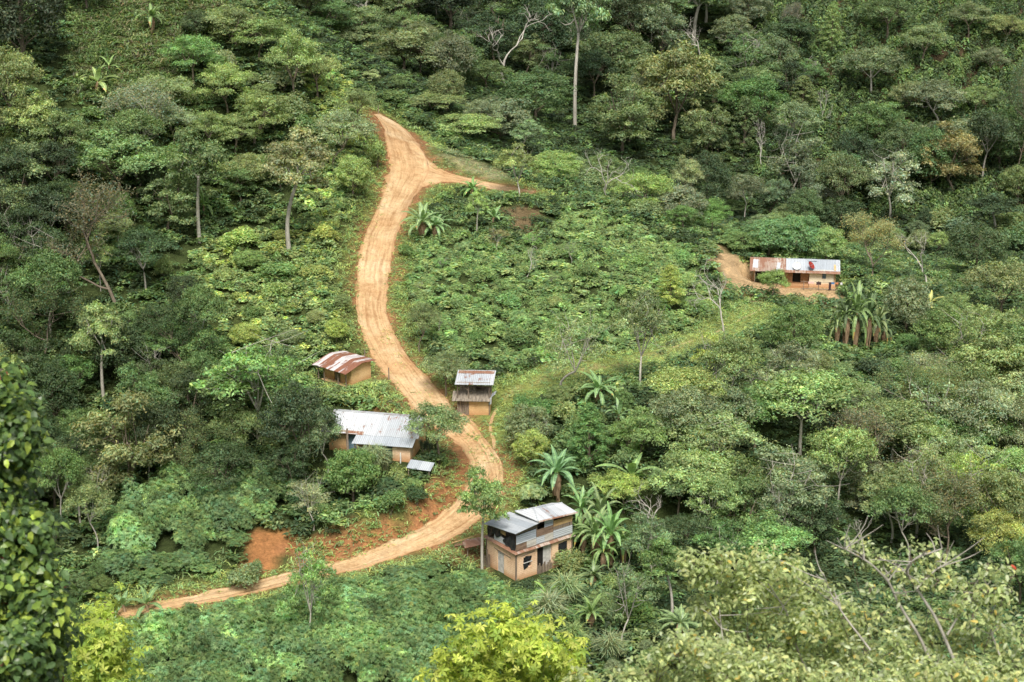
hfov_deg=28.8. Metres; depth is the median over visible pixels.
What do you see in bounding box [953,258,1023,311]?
shade tree
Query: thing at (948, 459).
shade tree
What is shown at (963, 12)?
shade tree
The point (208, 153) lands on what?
tall tree
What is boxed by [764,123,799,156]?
branching tree
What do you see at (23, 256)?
layered tree
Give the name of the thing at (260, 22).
shade tree
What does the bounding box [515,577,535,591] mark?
bush
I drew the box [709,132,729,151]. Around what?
round tree
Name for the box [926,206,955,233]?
bush
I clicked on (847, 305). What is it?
banana plant
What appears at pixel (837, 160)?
shade tree
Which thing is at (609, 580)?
bush
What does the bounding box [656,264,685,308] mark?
columnar tree
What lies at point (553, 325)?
bush
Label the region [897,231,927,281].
bare tree
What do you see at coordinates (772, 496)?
branching tree
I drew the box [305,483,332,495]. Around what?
bush
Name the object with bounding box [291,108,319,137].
bush
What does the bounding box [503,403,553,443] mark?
bush
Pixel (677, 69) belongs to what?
layered tree
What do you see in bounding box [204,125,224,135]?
bush
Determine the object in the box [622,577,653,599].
round tree
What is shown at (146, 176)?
layered tree
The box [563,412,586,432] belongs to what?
bush
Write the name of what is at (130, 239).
parasol tree
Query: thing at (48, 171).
layered tree
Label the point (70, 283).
parasol tree
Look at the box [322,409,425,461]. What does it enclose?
long adobe house
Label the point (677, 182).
round tree
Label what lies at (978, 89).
shade tree
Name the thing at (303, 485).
thin tree
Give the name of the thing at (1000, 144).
dense tree
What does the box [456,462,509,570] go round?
tall tree
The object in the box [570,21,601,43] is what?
parasol tree
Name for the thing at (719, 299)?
bare tree
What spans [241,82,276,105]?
layered tree
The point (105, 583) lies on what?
round tree
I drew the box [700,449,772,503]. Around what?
shade tree
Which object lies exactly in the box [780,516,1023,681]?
grey boughed tree
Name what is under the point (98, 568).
round tree
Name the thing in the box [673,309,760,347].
footpath
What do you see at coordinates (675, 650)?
bush
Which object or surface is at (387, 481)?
broadleaf bush
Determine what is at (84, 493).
parasol tree
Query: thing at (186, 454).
feathery tree
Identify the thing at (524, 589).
bush
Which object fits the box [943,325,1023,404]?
layered tree
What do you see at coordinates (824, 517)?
layered tree
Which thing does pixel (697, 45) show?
bare tree
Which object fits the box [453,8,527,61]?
layered tree
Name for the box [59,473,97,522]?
tall tree
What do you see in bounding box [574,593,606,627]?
banana plant
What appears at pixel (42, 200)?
parasol tree
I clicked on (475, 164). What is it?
dry grass
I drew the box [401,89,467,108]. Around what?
shade tree
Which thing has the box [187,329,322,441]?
branching tree
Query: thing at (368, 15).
shade tree
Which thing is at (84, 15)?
slope grass
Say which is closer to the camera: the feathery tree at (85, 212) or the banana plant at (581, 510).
the banana plant at (581, 510)
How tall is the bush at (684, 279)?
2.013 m
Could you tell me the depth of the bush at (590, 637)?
141.84 m
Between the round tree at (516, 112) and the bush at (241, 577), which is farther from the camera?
the round tree at (516, 112)
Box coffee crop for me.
[751,0,1023,219]
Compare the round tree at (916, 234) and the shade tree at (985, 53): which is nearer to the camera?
the round tree at (916, 234)
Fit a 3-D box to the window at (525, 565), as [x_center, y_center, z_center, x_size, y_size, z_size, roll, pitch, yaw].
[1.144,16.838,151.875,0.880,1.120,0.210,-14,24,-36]
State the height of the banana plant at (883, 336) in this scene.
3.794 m
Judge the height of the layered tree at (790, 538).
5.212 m
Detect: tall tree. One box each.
[0,140,52,186]
[28,181,54,206]
[34,230,82,250]
[50,432,90,457]
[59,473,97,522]
[66,299,132,400]
[95,212,133,256]
[136,318,204,369]
[162,121,232,242]
[255,122,346,249]
[361,69,379,85]
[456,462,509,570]
[465,191,488,235]
[507,118,550,143]
[544,0,619,129]
[633,529,697,621]
[670,0,736,42]
[701,0,723,21]
[963,190,1021,229]
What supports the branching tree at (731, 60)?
on the ground at (266, 546)
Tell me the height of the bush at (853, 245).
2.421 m
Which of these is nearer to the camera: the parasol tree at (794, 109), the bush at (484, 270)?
the bush at (484, 270)
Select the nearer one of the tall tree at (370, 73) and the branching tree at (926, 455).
the branching tree at (926, 455)
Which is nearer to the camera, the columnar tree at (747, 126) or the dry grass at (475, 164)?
the dry grass at (475, 164)
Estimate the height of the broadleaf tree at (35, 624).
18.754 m
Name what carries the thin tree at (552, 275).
on the ground at (266, 546)
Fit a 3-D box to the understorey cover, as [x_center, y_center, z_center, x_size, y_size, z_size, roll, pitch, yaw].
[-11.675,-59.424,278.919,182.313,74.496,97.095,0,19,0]
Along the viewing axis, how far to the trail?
170.03 m
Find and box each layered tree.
[0,90,62,143]
[0,146,59,236]
[0,178,50,249]
[0,230,23,304]
[0,325,47,389]
[0,329,58,383]
[3,224,73,275]
[23,146,60,182]
[65,455,99,498]
[66,384,193,492]
[103,379,188,440]
[108,139,169,197]
[113,358,172,416]
[133,170,205,230]
[161,366,219,445]
[191,359,272,432]
[195,3,261,50]
[217,161,260,201]
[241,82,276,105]
[257,345,297,386]
[259,158,290,191]
[260,438,310,488]
[285,0,329,14]
[302,0,358,33]
[357,19,453,69]
[365,0,400,3]
[373,0,417,23]
[390,7,434,36]
[391,0,421,12]
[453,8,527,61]
[469,0,515,21]
[509,0,548,18]
[510,33,550,71]
[582,71,672,154]
[606,417,648,454]
[628,36,728,143]
[632,2,695,57]
[674,105,735,161]
[688,379,764,449]
[703,472,785,542]
[731,516,820,570]
[747,33,802,76]
[758,177,792,212]
[760,14,818,54]
[770,59,818,101]
[775,163,826,208]
[781,478,854,556]
[805,380,871,433]
[831,127,883,158]
[840,456,896,520]
[844,100,912,143]
[909,306,975,359]
[914,425,1008,487]
[915,120,989,190]
[919,114,992,173]
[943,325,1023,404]
[973,307,1023,359]
[990,395,1023,477]
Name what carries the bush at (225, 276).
on the ground at (266, 546)
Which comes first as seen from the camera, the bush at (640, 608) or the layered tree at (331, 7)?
the bush at (640, 608)
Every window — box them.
[523,555,531,569]
[558,541,566,554]
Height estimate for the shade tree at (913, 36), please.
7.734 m
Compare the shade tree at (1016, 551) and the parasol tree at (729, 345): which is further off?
the parasol tree at (729, 345)
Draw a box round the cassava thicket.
[80,455,559,681]
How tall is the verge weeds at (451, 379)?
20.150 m
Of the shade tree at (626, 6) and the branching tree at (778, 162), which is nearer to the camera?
the branching tree at (778, 162)
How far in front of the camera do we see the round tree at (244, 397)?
173.46 m
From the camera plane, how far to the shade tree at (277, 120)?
212.93 m
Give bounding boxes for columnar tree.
[532,11,573,50]
[565,402,613,472]
[615,91,645,142]
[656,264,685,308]
[685,59,737,116]
[729,95,760,156]
[769,150,818,189]
[790,75,819,105]
[818,3,842,55]
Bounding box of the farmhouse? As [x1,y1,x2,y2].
[750,257,839,287]
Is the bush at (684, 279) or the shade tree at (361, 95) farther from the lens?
the shade tree at (361, 95)
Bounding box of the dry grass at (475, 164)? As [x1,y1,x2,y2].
[422,143,520,185]
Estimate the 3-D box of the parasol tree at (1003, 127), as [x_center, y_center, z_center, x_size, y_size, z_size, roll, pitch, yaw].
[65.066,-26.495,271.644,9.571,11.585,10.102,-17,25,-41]
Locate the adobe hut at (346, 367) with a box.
[312,351,374,387]
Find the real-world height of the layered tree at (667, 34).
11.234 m
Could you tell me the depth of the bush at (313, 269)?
190.29 m
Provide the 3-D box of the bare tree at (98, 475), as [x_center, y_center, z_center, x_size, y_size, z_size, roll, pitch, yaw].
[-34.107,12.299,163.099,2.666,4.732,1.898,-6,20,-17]
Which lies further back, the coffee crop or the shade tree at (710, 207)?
the coffee crop
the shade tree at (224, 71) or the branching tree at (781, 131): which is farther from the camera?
the branching tree at (781, 131)
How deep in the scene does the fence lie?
210.05 m
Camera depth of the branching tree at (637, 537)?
151.37 m
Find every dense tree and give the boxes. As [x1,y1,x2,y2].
[0,0,67,55]
[0,137,40,184]
[21,355,86,415]
[24,341,49,364]
[29,399,66,450]
[33,440,81,507]
[40,174,94,232]
[45,418,74,442]
[90,317,151,386]
[102,190,137,221]
[132,302,195,357]
[165,274,198,316]
[178,349,220,413]
[397,0,439,7]
[403,19,441,40]
[420,29,485,83]
[422,29,477,83]
[425,0,476,27]
[426,68,466,111]
[496,67,578,121]
[507,0,576,67]
[528,149,584,177]
[569,24,655,90]
[620,53,665,104]
[640,0,680,31]
[656,511,716,560]
[683,149,732,198]
[725,0,775,22]
[765,303,824,346]
[786,186,823,223]
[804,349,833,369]
[822,152,850,186]
[852,148,889,197]
[878,121,929,170]
[904,124,961,186]
[934,292,973,313]
[944,220,1014,270]
[978,108,1023,169]
[998,163,1023,203]
[1004,306,1023,327]
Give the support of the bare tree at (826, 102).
on the ground at (266, 546)
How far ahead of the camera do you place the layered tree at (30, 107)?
198.19 m
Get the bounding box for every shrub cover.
[187,64,369,356]
[408,199,711,368]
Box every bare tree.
[85,465,110,504]
[474,8,550,82]
[527,247,539,276]
[585,152,639,194]
[626,481,661,531]
[667,18,700,54]
[688,257,726,330]
[755,120,765,173]
[817,91,831,120]
[848,507,886,543]
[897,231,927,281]
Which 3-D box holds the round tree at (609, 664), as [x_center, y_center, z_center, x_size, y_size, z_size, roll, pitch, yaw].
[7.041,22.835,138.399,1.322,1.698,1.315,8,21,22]
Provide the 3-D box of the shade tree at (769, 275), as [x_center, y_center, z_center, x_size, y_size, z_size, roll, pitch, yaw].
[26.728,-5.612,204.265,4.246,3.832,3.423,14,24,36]
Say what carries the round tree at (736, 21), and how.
on the ground at (266, 546)
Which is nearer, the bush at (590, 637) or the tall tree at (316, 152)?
the bush at (590, 637)
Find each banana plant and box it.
[81,67,119,91]
[100,54,119,69]
[102,590,140,619]
[124,586,162,618]
[135,3,166,33]
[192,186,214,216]
[399,202,443,239]
[421,210,454,236]
[460,177,486,196]
[460,562,473,573]
[480,205,511,223]
[527,445,581,501]
[534,581,556,594]
[563,483,603,530]
[570,516,594,556]
[573,505,613,558]
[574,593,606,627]
[575,369,618,407]
[577,559,606,585]
[581,481,621,543]
[586,501,630,567]
[588,531,617,574]
[595,452,660,499]
[605,397,634,421]
[609,524,638,562]
[657,604,700,633]
[824,302,852,342]
[830,286,867,343]
[837,280,876,353]
[850,291,885,349]
[860,300,894,348]
[872,315,898,341]
[927,290,943,307]
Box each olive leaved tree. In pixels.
[554,623,1023,681]
[671,538,880,681]
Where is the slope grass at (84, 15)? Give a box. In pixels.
[61,0,252,100]
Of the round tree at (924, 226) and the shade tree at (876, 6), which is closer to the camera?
the round tree at (924, 226)
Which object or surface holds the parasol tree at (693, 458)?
on the ground at (266, 546)
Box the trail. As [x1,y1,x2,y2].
[489,408,496,449]
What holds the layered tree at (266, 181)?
on the ground at (266, 546)
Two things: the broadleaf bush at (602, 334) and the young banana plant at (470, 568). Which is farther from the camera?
the broadleaf bush at (602, 334)
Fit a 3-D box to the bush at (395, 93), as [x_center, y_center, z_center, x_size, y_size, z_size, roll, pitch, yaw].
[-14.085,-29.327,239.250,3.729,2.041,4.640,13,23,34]
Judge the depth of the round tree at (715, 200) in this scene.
242.96 m
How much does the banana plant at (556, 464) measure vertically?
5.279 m
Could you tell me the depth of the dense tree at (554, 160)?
226.75 m
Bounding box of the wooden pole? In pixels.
[452,534,480,543]
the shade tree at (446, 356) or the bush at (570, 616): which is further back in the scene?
the shade tree at (446, 356)
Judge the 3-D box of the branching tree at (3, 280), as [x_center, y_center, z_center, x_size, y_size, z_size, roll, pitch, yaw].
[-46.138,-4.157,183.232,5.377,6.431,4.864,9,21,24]
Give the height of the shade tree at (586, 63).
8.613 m
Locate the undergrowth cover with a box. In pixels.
[0,0,1023,681]
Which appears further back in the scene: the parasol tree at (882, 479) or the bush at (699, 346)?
the bush at (699, 346)
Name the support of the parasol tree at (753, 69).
on the ground at (266, 546)
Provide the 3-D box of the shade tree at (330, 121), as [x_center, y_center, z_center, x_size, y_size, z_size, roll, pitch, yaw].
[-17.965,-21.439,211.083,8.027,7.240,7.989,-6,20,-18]
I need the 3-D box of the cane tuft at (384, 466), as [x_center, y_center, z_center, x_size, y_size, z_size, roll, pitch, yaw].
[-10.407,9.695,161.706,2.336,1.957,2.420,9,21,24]
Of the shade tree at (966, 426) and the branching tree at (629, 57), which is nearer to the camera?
the shade tree at (966, 426)
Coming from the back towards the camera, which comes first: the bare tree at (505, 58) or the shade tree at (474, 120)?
the bare tree at (505, 58)
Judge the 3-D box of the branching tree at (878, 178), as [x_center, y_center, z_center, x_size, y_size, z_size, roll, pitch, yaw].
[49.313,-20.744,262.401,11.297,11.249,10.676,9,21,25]
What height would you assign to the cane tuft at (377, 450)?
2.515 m
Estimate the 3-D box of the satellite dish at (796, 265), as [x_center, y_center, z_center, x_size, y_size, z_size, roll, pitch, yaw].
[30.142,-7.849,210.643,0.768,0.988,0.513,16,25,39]
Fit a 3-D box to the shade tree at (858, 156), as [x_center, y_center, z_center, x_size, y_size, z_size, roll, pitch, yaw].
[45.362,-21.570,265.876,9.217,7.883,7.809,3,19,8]
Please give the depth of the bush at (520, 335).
182.07 m
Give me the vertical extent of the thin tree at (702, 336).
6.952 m
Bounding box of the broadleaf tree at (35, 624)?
[0,351,84,681]
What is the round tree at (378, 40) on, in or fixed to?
on the ground at (266, 546)
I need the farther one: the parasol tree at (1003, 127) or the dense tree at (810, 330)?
the parasol tree at (1003, 127)
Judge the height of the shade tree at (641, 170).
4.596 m
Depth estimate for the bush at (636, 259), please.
201.88 m
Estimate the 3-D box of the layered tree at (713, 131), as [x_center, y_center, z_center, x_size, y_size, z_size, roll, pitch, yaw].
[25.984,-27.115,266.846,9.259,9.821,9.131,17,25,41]
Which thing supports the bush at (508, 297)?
on the ground at (266, 546)
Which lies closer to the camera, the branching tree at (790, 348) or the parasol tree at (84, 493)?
the parasol tree at (84, 493)
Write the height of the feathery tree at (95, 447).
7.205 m
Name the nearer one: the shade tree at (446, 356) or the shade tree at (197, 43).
the shade tree at (446, 356)
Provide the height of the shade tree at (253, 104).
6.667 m
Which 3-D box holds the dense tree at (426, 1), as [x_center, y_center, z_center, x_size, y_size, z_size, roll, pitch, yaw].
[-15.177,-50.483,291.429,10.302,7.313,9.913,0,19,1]
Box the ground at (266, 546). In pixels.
[0,0,1023,681]
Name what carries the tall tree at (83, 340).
on the ground at (266, 546)
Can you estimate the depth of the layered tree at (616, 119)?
263.85 m
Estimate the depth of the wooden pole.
155.33 m
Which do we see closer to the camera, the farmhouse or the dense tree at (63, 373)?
the dense tree at (63, 373)
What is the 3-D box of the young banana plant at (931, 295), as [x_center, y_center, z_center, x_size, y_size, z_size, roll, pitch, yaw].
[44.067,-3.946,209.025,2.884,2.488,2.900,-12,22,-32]
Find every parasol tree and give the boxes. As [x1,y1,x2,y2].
[0,341,30,377]
[6,240,89,337]
[18,272,81,316]
[22,189,78,227]
[32,443,88,524]
[55,481,121,549]
[83,237,118,290]
[91,107,173,185]
[109,224,178,290]
[124,393,189,480]
[171,278,231,326]
[462,97,505,129]
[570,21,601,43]
[607,72,668,130]
[635,2,666,50]
[641,362,732,426]
[642,382,726,462]
[642,443,739,514]
[654,397,776,457]
[681,469,745,550]
[699,333,767,386]
[726,64,785,94]
[726,172,771,216]
[729,69,768,117]
[738,361,883,454]
[767,98,822,130]
[802,421,889,519]
[832,44,910,100]
[850,392,943,462]
[853,461,934,542]
[861,480,942,557]
[892,363,966,411]
[893,420,957,453]
[896,78,966,122]
[955,106,1022,179]
[967,358,1023,422]
[985,442,1023,479]
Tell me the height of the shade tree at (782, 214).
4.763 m
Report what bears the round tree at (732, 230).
on the ground at (266, 546)
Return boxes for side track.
[409,150,533,193]
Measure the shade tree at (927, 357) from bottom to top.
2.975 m
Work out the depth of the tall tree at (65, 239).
189.17 m
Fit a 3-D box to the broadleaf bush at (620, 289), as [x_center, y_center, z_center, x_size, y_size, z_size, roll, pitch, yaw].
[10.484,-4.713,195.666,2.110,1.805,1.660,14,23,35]
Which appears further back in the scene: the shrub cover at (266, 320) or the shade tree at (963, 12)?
the shade tree at (963, 12)
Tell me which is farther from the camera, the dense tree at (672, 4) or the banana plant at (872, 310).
the dense tree at (672, 4)
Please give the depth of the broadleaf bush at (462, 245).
198.67 m
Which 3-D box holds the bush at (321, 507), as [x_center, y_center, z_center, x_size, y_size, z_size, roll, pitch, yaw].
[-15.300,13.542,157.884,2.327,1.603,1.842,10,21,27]
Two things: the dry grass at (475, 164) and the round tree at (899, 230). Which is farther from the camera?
the round tree at (899, 230)
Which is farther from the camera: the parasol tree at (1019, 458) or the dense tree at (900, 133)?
the dense tree at (900, 133)
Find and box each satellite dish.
[793,262,800,269]
[809,261,814,268]
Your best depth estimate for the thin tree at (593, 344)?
170.61 m
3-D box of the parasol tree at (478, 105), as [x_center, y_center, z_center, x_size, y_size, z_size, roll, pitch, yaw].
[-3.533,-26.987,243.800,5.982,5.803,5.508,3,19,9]
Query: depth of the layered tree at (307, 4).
263.75 m
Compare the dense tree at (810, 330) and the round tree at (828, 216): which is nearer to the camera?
the dense tree at (810, 330)
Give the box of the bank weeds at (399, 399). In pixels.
[294,204,535,568]
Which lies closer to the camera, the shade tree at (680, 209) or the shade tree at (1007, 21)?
the shade tree at (680, 209)
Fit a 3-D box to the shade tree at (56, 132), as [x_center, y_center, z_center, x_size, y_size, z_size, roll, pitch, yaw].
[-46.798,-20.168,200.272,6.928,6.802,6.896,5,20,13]
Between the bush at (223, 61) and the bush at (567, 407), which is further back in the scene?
the bush at (223, 61)
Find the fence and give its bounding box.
[801,281,841,290]
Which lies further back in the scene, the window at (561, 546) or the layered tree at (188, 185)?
the layered tree at (188, 185)
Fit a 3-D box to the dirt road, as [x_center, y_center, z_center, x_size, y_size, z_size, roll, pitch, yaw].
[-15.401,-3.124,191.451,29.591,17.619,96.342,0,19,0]
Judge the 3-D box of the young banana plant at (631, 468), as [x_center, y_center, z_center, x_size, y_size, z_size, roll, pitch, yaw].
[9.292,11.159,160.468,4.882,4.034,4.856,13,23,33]
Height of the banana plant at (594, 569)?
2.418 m
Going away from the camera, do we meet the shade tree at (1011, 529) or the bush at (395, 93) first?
the shade tree at (1011, 529)
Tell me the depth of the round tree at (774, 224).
216.63 m
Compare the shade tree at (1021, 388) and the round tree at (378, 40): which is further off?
the round tree at (378, 40)
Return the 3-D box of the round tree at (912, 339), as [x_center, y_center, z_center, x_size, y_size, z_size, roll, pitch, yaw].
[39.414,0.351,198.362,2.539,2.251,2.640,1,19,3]
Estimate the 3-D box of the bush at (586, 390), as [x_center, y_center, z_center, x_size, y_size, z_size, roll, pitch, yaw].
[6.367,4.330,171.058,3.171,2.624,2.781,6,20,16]
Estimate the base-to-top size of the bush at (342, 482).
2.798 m
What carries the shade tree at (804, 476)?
on the ground at (266, 546)
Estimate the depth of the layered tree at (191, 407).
170.57 m
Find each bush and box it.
[161,143,179,155]
[177,88,196,104]
[201,54,240,87]
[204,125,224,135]
[212,49,236,62]
[212,267,237,281]
[217,225,258,249]
[226,562,262,588]
[241,304,264,318]
[248,558,262,572]
[253,261,298,281]
[259,64,308,90]
[261,280,293,296]
[273,454,300,469]
[280,89,311,120]
[285,491,305,506]
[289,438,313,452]
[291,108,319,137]
[297,263,330,277]
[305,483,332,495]
[308,500,331,513]
[309,224,343,240]
[324,463,356,493]
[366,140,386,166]
[376,475,398,490]
[376,489,406,515]
[383,88,408,101]
[385,461,406,480]
[398,242,413,254]
[401,478,424,489]
[406,484,428,505]
[449,294,464,307]
[453,240,470,254]
[467,327,485,340]
[472,264,497,280]
[495,289,521,308]
[503,325,538,349]
[508,310,535,325]
[509,586,531,600]
[512,393,532,408]
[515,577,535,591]
[519,481,547,506]
[524,397,561,418]
[530,607,568,635]
[546,317,571,332]
[548,296,561,305]
[548,427,578,452]
[550,400,575,423]
[553,547,586,576]
[560,603,579,627]
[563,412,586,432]
[569,374,600,399]
[573,265,599,280]
[575,585,595,602]
[578,322,609,341]
[579,163,608,186]
[579,632,596,647]
[587,471,612,490]
[589,411,607,425]
[601,572,618,588]
[608,284,627,299]
[609,447,641,469]
[611,593,655,629]
[629,199,663,219]
[630,252,648,266]
[647,620,668,638]
[659,638,684,664]
[671,247,692,265]
[676,274,696,289]
[695,342,713,352]
[744,228,768,249]
[820,223,841,240]
[830,362,854,376]
[845,240,864,251]
[852,356,894,375]
[888,356,905,371]
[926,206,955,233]
[942,215,979,238]
[973,141,998,154]
[988,211,1023,231]
[999,221,1023,249]
[1009,101,1020,115]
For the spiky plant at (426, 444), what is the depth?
163.37 m
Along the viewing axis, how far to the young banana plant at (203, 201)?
200.83 m
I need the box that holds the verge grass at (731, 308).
[59,78,855,621]
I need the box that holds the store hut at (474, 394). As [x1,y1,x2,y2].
[452,370,495,414]
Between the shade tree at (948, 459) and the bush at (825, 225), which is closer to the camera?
the shade tree at (948, 459)
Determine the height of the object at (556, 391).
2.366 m
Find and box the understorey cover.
[275,0,1023,260]
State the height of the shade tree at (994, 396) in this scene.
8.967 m
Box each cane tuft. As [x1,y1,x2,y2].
[366,442,394,470]
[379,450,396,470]
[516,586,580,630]
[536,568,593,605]
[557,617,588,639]
[587,625,632,659]
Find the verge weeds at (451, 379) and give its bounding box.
[77,111,849,617]
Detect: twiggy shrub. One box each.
[91,77,191,134]
[780,1,803,22]
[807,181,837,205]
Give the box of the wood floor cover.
[625,378,1023,623]
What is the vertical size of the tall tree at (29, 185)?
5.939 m
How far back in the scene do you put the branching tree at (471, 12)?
286.48 m
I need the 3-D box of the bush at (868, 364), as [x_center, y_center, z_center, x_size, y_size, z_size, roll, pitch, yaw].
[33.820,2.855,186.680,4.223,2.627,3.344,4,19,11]
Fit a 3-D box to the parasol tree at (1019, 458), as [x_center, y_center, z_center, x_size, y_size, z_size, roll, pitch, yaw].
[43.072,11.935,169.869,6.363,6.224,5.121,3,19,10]
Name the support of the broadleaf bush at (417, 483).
on the ground at (266, 546)
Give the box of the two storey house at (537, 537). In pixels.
[462,502,577,580]
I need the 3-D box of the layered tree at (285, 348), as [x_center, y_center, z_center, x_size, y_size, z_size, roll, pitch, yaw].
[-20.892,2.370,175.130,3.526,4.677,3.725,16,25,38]
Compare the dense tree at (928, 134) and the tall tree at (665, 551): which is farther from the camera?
the dense tree at (928, 134)
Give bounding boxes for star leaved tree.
[63,581,154,681]
[411,599,600,681]
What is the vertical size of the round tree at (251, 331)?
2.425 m
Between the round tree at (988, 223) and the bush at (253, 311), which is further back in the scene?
the round tree at (988, 223)
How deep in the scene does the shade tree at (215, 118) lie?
206.81 m
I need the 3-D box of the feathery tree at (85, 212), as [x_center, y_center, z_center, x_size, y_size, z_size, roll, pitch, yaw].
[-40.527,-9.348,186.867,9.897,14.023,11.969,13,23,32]
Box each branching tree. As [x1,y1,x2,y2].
[0,202,54,270]
[0,262,39,322]
[16,226,72,297]
[120,342,176,388]
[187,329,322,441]
[270,546,344,628]
[298,408,347,472]
[452,7,485,35]
[490,139,541,199]
[527,43,571,80]
[607,286,679,383]
[616,510,678,577]
[618,53,641,90]
[674,416,753,490]
[688,516,754,583]
[717,28,785,72]
[720,28,752,57]
[744,442,844,526]
[750,473,815,551]
[756,129,829,188]
[756,340,824,400]
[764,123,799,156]
[794,56,830,76]
[851,147,924,219]
[862,445,964,537]
[895,350,967,396]
[906,440,950,492]
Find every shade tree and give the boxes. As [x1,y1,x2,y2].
[0,38,52,134]
[0,177,32,218]
[10,107,75,164]
[23,474,50,493]
[26,109,88,178]
[27,139,81,180]
[44,351,98,409]
[44,510,69,541]
[54,404,99,440]
[58,129,186,193]
[126,73,197,105]
[147,359,208,417]
[149,107,195,143]
[156,31,225,84]
[183,108,231,140]
[185,437,274,492]
[193,59,260,113]
[202,400,271,452]
[205,110,262,154]
[231,15,301,59]
[232,90,294,148]
[250,105,294,138]
[252,374,343,477]
[254,24,327,93]
[287,50,345,96]
[290,0,363,13]
[306,103,379,168]
[321,3,397,36]
[335,87,380,115]
[391,36,443,74]
[400,396,471,463]
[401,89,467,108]
[405,298,442,352]
[419,348,473,396]
[426,56,462,73]
[430,111,504,133]
[459,58,515,86]
[563,48,622,101]
[586,0,645,31]
[592,467,653,512]
[593,0,676,45]
[600,174,642,195]
[607,169,684,205]
[613,404,673,462]
[618,165,655,190]
[641,461,707,519]
[665,204,699,226]
[669,150,705,185]
[690,199,734,229]
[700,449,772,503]
[711,71,798,139]
[720,199,744,210]
[721,386,783,450]
[750,267,791,297]
[758,210,803,231]
[769,203,791,213]
[769,446,829,514]
[814,149,875,212]
[818,150,875,198]
[819,376,886,412]
[852,0,923,37]
[886,79,928,109]
[898,18,953,63]
[911,351,937,368]
[916,480,987,542]
[925,402,1023,447]
[926,231,951,251]
[929,371,1023,458]
[933,450,981,513]
[944,0,994,38]
[948,462,1023,548]
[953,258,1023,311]
[955,302,1023,330]
[958,84,998,113]
[963,505,1023,569]
[968,47,1010,75]
[983,12,1023,46]
[987,531,1023,604]
[1008,383,1023,427]
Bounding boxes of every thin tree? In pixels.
[281,471,330,530]
[413,283,424,289]
[430,314,450,330]
[431,257,449,267]
[483,225,510,249]
[522,231,542,248]
[538,311,622,384]
[543,271,559,283]
[557,241,580,261]
[580,302,598,312]
[596,555,662,640]
[642,295,666,307]
[677,365,725,396]
[679,295,705,312]
[686,327,739,383]
[736,361,796,424]
[875,373,967,428]
[937,442,1012,543]
[941,308,1008,361]
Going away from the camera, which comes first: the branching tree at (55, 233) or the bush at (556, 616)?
the bush at (556, 616)
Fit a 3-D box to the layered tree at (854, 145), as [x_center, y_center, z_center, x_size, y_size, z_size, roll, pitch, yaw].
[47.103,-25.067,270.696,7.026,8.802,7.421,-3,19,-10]
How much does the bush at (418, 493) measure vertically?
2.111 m
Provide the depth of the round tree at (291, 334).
180.62 m
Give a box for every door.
[335,372,340,380]
[348,434,355,449]
[385,446,392,454]
[458,399,467,414]
[498,551,503,572]
[537,547,542,565]
[543,544,550,563]
[793,273,799,281]
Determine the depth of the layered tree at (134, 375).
173.36 m
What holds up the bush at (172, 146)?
on the ground at (266, 546)
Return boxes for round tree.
[59,345,71,355]
[63,572,90,596]
[74,609,89,623]
[82,164,95,181]
[87,560,105,584]
[89,574,111,591]
[119,310,141,326]
[153,255,172,279]
[174,328,233,375]
[178,9,210,36]
[209,161,227,176]
[219,152,266,188]
[227,321,261,343]
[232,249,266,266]
[234,388,252,407]
[247,72,259,84]
[270,43,305,59]
[273,229,284,238]
[277,329,305,344]
[305,309,325,323]
[321,447,381,503]
[324,318,349,341]
[332,154,374,194]
[334,293,351,307]
[339,25,364,41]
[370,39,390,51]
[387,74,407,90]
[465,94,534,143]
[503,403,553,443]
[510,427,550,465]
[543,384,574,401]
[548,451,576,477]
[569,156,592,176]
[581,424,608,447]
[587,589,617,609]
[588,153,625,178]
[600,602,623,623]
[603,659,622,672]
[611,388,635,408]
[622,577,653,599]
[636,639,652,651]
[638,646,661,673]
[653,184,709,217]
[670,179,687,185]
[700,198,724,215]
[708,14,756,51]
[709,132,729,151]
[720,231,763,248]
[724,182,745,199]
[724,228,740,239]
[737,217,798,254]
[748,213,770,226]
[760,330,775,344]
[764,349,782,362]
[770,215,828,251]
[805,227,848,258]
[817,195,867,235]
[882,274,933,330]
[886,227,905,240]
[896,333,920,351]
[905,229,931,249]
[907,220,930,233]
[915,207,933,223]
[963,555,1010,597]
[971,219,994,233]
[975,230,999,249]
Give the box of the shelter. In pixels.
[406,459,433,478]
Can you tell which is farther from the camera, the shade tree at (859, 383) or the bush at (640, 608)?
the shade tree at (859, 383)
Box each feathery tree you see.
[0,106,9,171]
[0,271,91,352]
[17,162,141,307]
[74,424,141,485]
[78,333,115,379]
[132,407,213,470]
[145,310,226,395]
[241,342,301,418]
[821,402,926,471]
[831,375,883,429]
[839,208,911,276]
[868,348,969,422]
[889,461,996,553]
[929,360,994,420]
[997,50,1023,163]
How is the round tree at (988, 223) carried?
on the ground at (266, 546)
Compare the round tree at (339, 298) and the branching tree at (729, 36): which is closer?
the round tree at (339, 298)
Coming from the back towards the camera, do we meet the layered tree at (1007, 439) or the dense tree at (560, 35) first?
the dense tree at (560, 35)
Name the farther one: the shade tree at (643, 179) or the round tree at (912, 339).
the shade tree at (643, 179)
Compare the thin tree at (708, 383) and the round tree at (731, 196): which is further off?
the round tree at (731, 196)
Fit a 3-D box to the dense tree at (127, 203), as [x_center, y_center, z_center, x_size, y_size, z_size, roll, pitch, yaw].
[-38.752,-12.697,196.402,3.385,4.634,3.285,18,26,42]
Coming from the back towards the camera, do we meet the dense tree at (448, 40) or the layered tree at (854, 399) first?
the dense tree at (448, 40)
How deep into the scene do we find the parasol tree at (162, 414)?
165.68 m
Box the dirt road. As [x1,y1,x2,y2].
[112,114,503,617]

